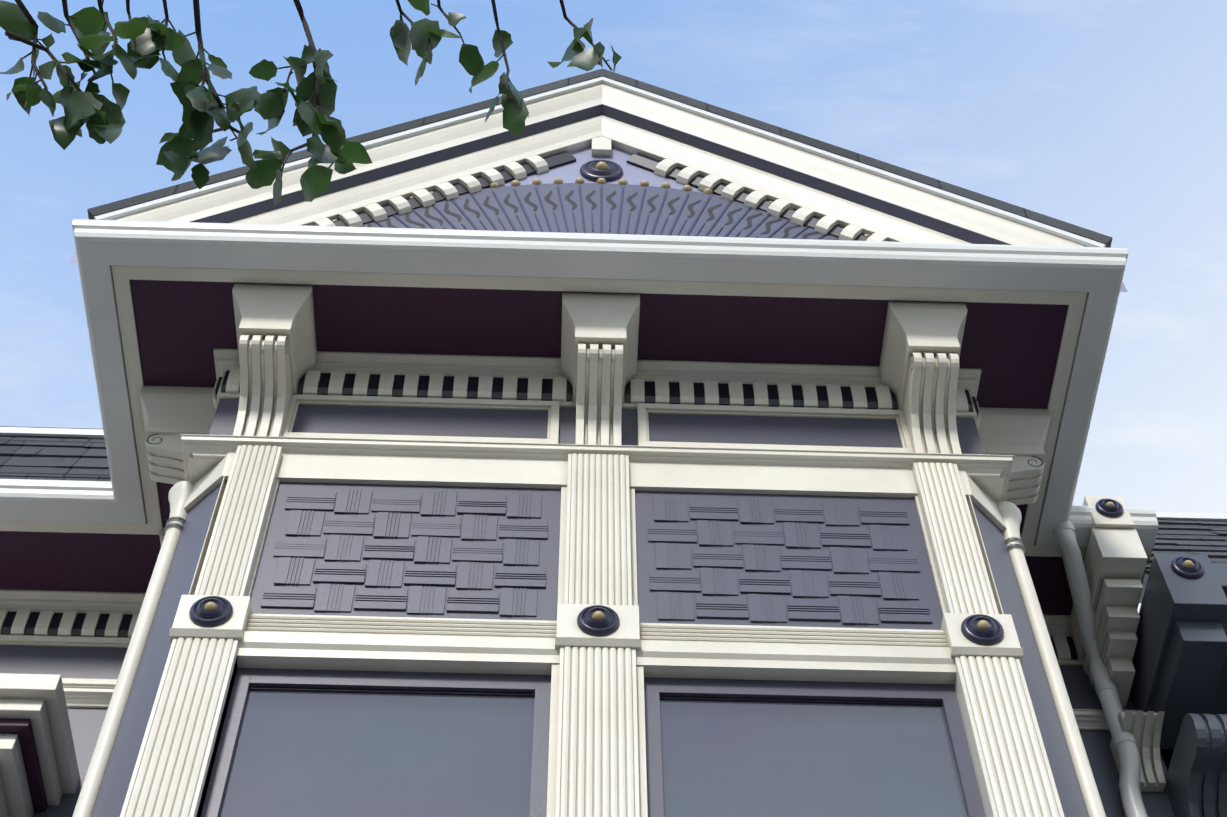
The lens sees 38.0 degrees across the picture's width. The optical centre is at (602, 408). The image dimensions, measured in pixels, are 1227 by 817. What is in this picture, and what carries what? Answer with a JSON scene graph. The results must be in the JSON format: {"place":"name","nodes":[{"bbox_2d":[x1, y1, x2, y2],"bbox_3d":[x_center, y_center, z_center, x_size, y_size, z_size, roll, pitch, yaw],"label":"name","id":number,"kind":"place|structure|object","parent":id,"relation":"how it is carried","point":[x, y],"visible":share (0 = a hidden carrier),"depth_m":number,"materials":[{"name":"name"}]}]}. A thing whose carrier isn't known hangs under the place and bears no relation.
{"place":"outdoors","nodes":[
{"label":"outdoors","id":0,"kind":"place"},
{"bbox_2d":[0,0,621,205],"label":"branch","id":1,"kind":"object","parent":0,"point":[202,112],"depth_m":2.05,"materials":[{"name":"green plant"}]},
{"bbox_2d":[120,445,1064,816],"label":"window bay frame","id":2,"kind":"object","parent":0,"point":[596,761],"visible":0.85,"depth_m":5.47,"materials":[{"name":"white wood"}]},
{"bbox_2d":[201,482,985,816],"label":"decorative panels","id":3,"kind":"object","parent":2,"relation":"attached to","point":[379,550],"visible":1,"depth_m":5.82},
{"bbox_2d":[219,690,966,816],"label":"bay glass","id":4,"kind":"object","parent":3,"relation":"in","point":[323,754],"visible":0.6,"depth_m":5.19,"materials":[{"name":"grey glass"}]},
{"bbox_2d":[249,686,942,705],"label":"dark bay lines","id":5,"kind":"object","parent":3,"relation":"attached to","point":[533,694],"visible":0.43,"depth_m":5.40,"materials":[{"name":"black paint"}]},
{"bbox_2d":[363,183,837,239],"bbox_3d":[-0.003,-0.721,7.045,2.577,0.755,0.001,1,-56,-1],"label":"pediment panel","id":6,"kind":"object","parent":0,"point":[523,191],"visible":0.29,"depth_m":7.13,"materials":[{"name":"purple paint"}]},
{"bbox_2d":[367,190,838,239],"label":"sunburst cutouts","id":7,"kind":"object","parent":6,"relation":"attached to","point":[633,205],"visible":0.69,"depth_m":7.16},
{"bbox_2d":[0,0,1226,612],"label":"sky","id":8,"kind":"structure","parent":0,"point":[1106,117],"materials":[{"name":"blue"}]},
{"bbox_2d":[1144,520,1226,574],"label":"neighbour roof","id":9,"kind":"structure","parent":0,"point":[1209,538],"depth_m":7.86,"materials":[{"name":"grey tile"}]},
{"bbox_2d":[1139,511,1226,602],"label":"roof ridge cap","id":10,"kind":"object","parent":9,"relation":"on","point":[1188,516],"depth_m":8.41,"materials":[{"name":"white metal"}]},
{"label":"ground","id":11,"kind":"structure","parent":0,"visible":0},
{"bbox_2d":[33,398,1214,816],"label":"wall","id":12,"kind":"structure","parent":11,"relation":"on","point":[87,722],"depth_m":6.75,"materials":[{"name":"grey paint"}]},
{"bbox_2d":[0,673,79,816],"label":"window hood molding","id":13,"kind":"structure","parent":12,"relation":"attached to","point":[39,700],"depth_m":6.35,"materials":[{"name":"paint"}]},
{"bbox_2d":[0,718,47,811],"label":"window trim stripe","id":14,"kind":"object","parent":13,"relation":"attached to","point":[22,728],"visible":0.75,"depth_m":6.36,"materials":[{"name":"paint"}]},
{"bbox_2d":[0,368,1070,686],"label":"frieze panel","id":15,"kind":"object","parent":12,"relation":"attached to","point":[484,400],"visible":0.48,"depth_m":6.64,"materials":[{"name":"paint"}]},
{"bbox_2d":[0,370,1077,678],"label":"frieze","id":16,"kind":"object","parent":12,"relation":"attached to","point":[86,662],"depth_m":6.59,"materials":[{"name":"white wood"}]},
{"bbox_2d":[0,349,1083,665],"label":"dentil molding","id":17,"kind":"structure","parent":12,"relation":"attached to","point":[450,365],"depth_m":6.79,"materials":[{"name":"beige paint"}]},
{"bbox_2d":[0,280,1144,614],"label":"soffit","id":18,"kind":"structure","parent":12,"relation":"attached to","point":[188,328],"depth_m":6.75,"materials":[{"name":"paint"}]},
{"bbox_2d":[0,265,1152,558],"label":"soffit trim","id":19,"kind":"structure","parent":18,"relation":"attached to","point":[1074,301],"depth_m":6.63,"materials":[{"name":"grey wood"}]},
{"bbox_2d":[0,219,1157,547],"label":"cornice","id":20,"kind":"structure","parent":18,"relation":"attached to","point":[1094,273],"depth_m":6.57,"materials":[{"name":"white paint"}]},
{"bbox_2d":[0,426,110,481],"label":"shingle roof","id":21,"kind":"structure","parent":20,"relation":"on","point":[55,458],"depth_m":7.80,"materials":[{"name":"tile"}]},
{"bbox_2d":[0,427,104,438],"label":"roof ridge cap","id":22,"kind":"object","parent":21,"relation":"on","point":[56,432],"depth_m":8.10,"materials":[{"name":"white metal"}]},
{"bbox_2d":[87,69,1112,247],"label":"gable roof","id":23,"kind":"structure","parent":20,"relation":"on","point":[774,129],"depth_m":7.30,"materials":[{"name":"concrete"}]},
{"bbox_2d":[115,84,1084,246],"bbox_3d":[-0.002,-0.949,7.330,3.679,1.480,0.192,1,-56,-1],"label":"raking cornice","id":24,"kind":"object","parent":23,"relation":"attached to","point":[622,136],"visible":0.38,"depth_m":7.28,"materials":[{"name":"paint"}]},
{"bbox_2d":[313,136,887,241],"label":"rake dentils","id":25,"kind":"object","parent":24,"relation":"attached to","point":[601,146],"visible":0.58,"depth_m":7.21,"materials":[{"name":"beige paint"}]},
{"bbox_2d":[191,104,1010,244],"bbox_3d":[-0.002,-0.898,7.274,3.493,1.333,0.150,1,-56,-1],"label":"gable trim stripe","id":26,"kind":"object","parent":24,"relation":"attached to","point":[807,180],"visible":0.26,"depth_m":7.28,"materials":[{"name":"paint"}]},
{"bbox_2d":[332,151,869,240],"bbox_3d":[-0.003,-0.807,7.164,2.819,1.010,0.022,1,-56,-1],"label":"dentil molding recess","id":27,"kind":"object","parent":24,"relation":"attached to","point":[642,161],"visible":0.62,"depth_m":7.30,"materials":[{"name":"black paint"}]},
{"bbox_2d":[94,76,1105,247],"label":"molding","id":28,"kind":"structure","parent":23,"relation":"attached to","point":[217,186],"depth_m":7.27,"materials":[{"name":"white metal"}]},
{"bbox_2d":[63,434,1140,730],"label":"cornice molding","id":29,"kind":"structure","parent":12,"relation":"attached to","point":[987,474],"depth_m":6.32,"materials":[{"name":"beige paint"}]},
{"bbox_2d":[140,283,1050,545],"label":"brackets","id":30,"kind":"object","parent":29,"relation":"on","point":[598,365],"visible":0.54,"depth_m":6.56,"materials":[{"name":"beige paint"}]},
{"bbox_2d":[147,337,1042,466],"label":"bracket scroll lines","id":31,"kind":"object","parent":30,"relation":"attached to","point":[623,352],"visible":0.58,"depth_m":6.69,"materials":[{"name":"white paint"}]},
{"bbox_2d":[1053,521,1147,816],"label":"downspout","id":32,"kind":"object","parent":12,"relation":"attached to","point":[1124,742],"visible":0.94,"depth_m":7.07,"materials":[{"name":"grey painted metal"}]},
{"bbox_2d":[1069,496,1147,708],"bbox_3d":[2.064,0.825,7.277,0.180,0.650,0.680,1,-56,-1],"label":"corbel","id":33,"kind":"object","parent":12,"relation":"attached to","point":[1115,560],"depth_m":7.09,"materials":[{"name":"beige paint"}]},
{"bbox_2d":[1095,498,1122,517],"bbox_3d":[2.075,0.400,7.273,0.112,0.112,0.030,1,-56,-1],"label":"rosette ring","id":34,"kind":"object","parent":33,"relation":"attached to","point":[1103,509],"visible":0.96,"depth_m":7.25,"materials":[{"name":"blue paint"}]},
{"bbox_2d":[1106,502,1113,506],"bbox_3d":[2.075,0.390,7.266,0.034,0.034,0.018,1,-56,-1],"label":"rosette","id":35,"kind":"object","parent":34,"relation":"attached to","point":[1109,504],"visible":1,"depth_m":7.26,"materials":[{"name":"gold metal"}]},
{"bbox_2d":[1110,711,1165,791],"bbox_3d":[2.065,1.288,6.798,0.150,0.240,0.250,1,-56,-1],"label":"console","id":36,"kind":"object","parent":12,"relation":"attached to","point":[1144,729],"visible":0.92,"depth_m":6.81,"materials":[{"name":"beige paint"}]},
{"bbox_2d":[1129,554,1226,771],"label":"neighbour block","id":37,"kind":"structure","parent":11,"relation":"on","point":[1179,661],"depth_m":6.82,"materials":[{"name":"grey paint"}]},
{"bbox_2d":[1171,556,1203,578],"bbox_3d":[2.262,0.607,6.870,0.124,0.124,0.030,1,-56,-1],"label":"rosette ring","id":38,"kind":"object","parent":37,"relation":"attached to","point":[1179,568],"visible":0.98,"depth_m":6.85,"materials":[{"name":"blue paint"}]},
{"bbox_2d":[1183,560,1192,566],"bbox_3d":[2.262,0.596,6.862,0.037,0.037,0.020,1,-56,-1],"label":"rosette","id":39,"kind":"object","parent":38,"relation":"attached to","point":[1187,563],"visible":1,"depth_m":6.85,"materials":[{"name":"gold metal"}]},
{"bbox_2d":[1165,713,1226,816],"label":"scroll bracket","id":40,"kind":"object","parent":37,"relation":"attached to","point":[1196,781],"visible":1,"depth_m":6.53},
{"bbox_3d":[-0.034,3.842,2.043,2.900,2.600,1.200,1,-56,-1],"label":"bay","id":41,"kind":"object","parent":11,"relation":"on","visible":0},
{"bbox_2d":[72,481,193,816],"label":"colonnette","id":42,"kind":"object","parent":41,"relation":"on","point":[179,493],"visible":0.62,"depth_m":5.63,"materials":[{"name":"beige paint"}]},
{"bbox_2d":[163,516,185,535],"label":"colonnette rings","id":43,"kind":"object","parent":42,"relation":"attached to","point":[177,524],"visible":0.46,"depth_m":6.18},
{"bbox_2d":[90,480,1088,816],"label":"grey bay sides","id":44,"kind":"object","parent":41,"relation":"on","point":[116,778],"depth_m":5.56,"materials":[{"name":"grey paint"}]},
{"bbox_2d":[189,596,232,626],"bbox_3d":[-1.208,0.619,5.494,0.132,0.132,0.030,1,-56,-1],"label":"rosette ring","id":45,"kind":"object","parent":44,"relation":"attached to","point":[222,613],"visible":0.96,"depth_m":5.47,"materials":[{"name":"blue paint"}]},
{"bbox_2d":[204,602,216,611],"bbox_3d":[-1.208,0.608,5.487,0.040,0.040,0.021,1,-56,-1],"label":"rosette","id":46,"kind":"object","parent":45,"relation":"attached to","point":[210,606],"visible":1,"depth_m":5.48,"materials":[{"name":"gold metal"}]},
{"bbox_2d":[184,452,1006,613],"bbox_3d":[-0.033,1.898,4.889,2.940,4.292,1.240,1,-56,-1],"label":"chamfer band","id":47,"kind":"object","parent":44,"relation":"attached to","point":[218,473],"visible":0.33,"depth_m":6.23,"materials":[{"name":"beige paint"}]},
{"bbox_2d":[577,605,619,635],"bbox_3d":[-0.012,0.650,5.515,0.132,0.132,0.030,1,-56,-1],"label":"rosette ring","id":48,"kind":"object","parent":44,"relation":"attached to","point":[589,625],"visible":0.98,"depth_m":5.49,"materials":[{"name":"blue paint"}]},
{"bbox_2d":[592,611,604,620],"bbox_3d":[-0.011,0.639,5.508,0.040,0.040,0.021,1,-56,-1],"label":"rosette","id":49,"kind":"object","parent":48,"relation":"attached to","point":[598,616],"visible":1,"depth_m":5.50,"materials":[{"name":"gold metal"}]},
{"bbox_2d":[961,614,1003,644],"bbox_3d":[1.185,0.681,5.536,0.132,0.132,0.030,1,-56,-1],"label":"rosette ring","id":50,"kind":"object","parent":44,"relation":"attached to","point":[971,631],"visible":1,"depth_m":5.51,"materials":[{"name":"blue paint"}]},
{"bbox_2d":[977,620,988,629],"bbox_3d":[1.185,0.670,5.529,0.040,0.040,0.021,1,-56,-1],"label":"rosette","id":51,"kind":"object","parent":50,"relation":"attached to","point":[982,624],"visible":1,"depth_m":5.52,"materials":[{"name":"gold metal"}]},
{"bbox_2d":[997,501,1105,816],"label":"colonnette","id":52,"kind":"object","parent":41,"relation":"on","point":[1010,513],"visible":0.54,"depth_m":5.73,"materials":[{"name":"beige paint"}]},
{"bbox_2d":[1005,537,1025,555],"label":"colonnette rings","id":53,"kind":"object","parent":52,"relation":"attached to","point":[1012,545],"visible":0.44,"depth_m":6.24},
{"bbox_3d":[-0.032,0.283,7.195,3.620,0.059,1.940,1,-56,-1],"label":"eave deck","id":54,"kind":"object","parent":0,"visible":0},
{"bbox_2d":[70,146,1127,291],"bbox_3d":[-0.003,-0.854,7.253,4.000,1.290,0.001,1,-56,-1],"label":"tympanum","id":55,"kind":"object","parent":54,"relation":"on","point":[631,174],"visible":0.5,"depth_m":7.43,"materials":[{"name":"purple paint"}]},
{"bbox_2d":[331,177,869,235],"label":"decorative beads","id":56,"kind":"object","parent":55,"relation":"attached to","point":[536,181],"visible":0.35,"depth_m":7.34,"materials":[{"name":"gold metal"}]},
{"bbox_2d":[373,186,827,239],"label":"sunburst ribs","id":57,"kind":"object","parent":55,"relation":"attached to","point":[601,216],"visible":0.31,"depth_m":7.08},
{"bbox_2d":[580,160,622,181],"bbox_3d":[-0.003,-1.002,7.443,0.180,0.180,0.030,1,-56,-1],"label":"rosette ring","id":58,"kind":"object","parent":55,"relation":"attached to","point":[612,172],"visible":0.94,"depth_m":7.41,"materials":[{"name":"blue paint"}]},
{"bbox_2d":[595,161,607,169],"bbox_3d":[-0.002,-1.016,7.433,0.054,0.054,0.028,1,-56,-1],"label":"rosette","id":59,"kind":"object","parent":58,"relation":"attached to","point":[601,165],"visible":0.96,"depth_m":7.42,"materials":[{"name":"gold metal"}]}
]}

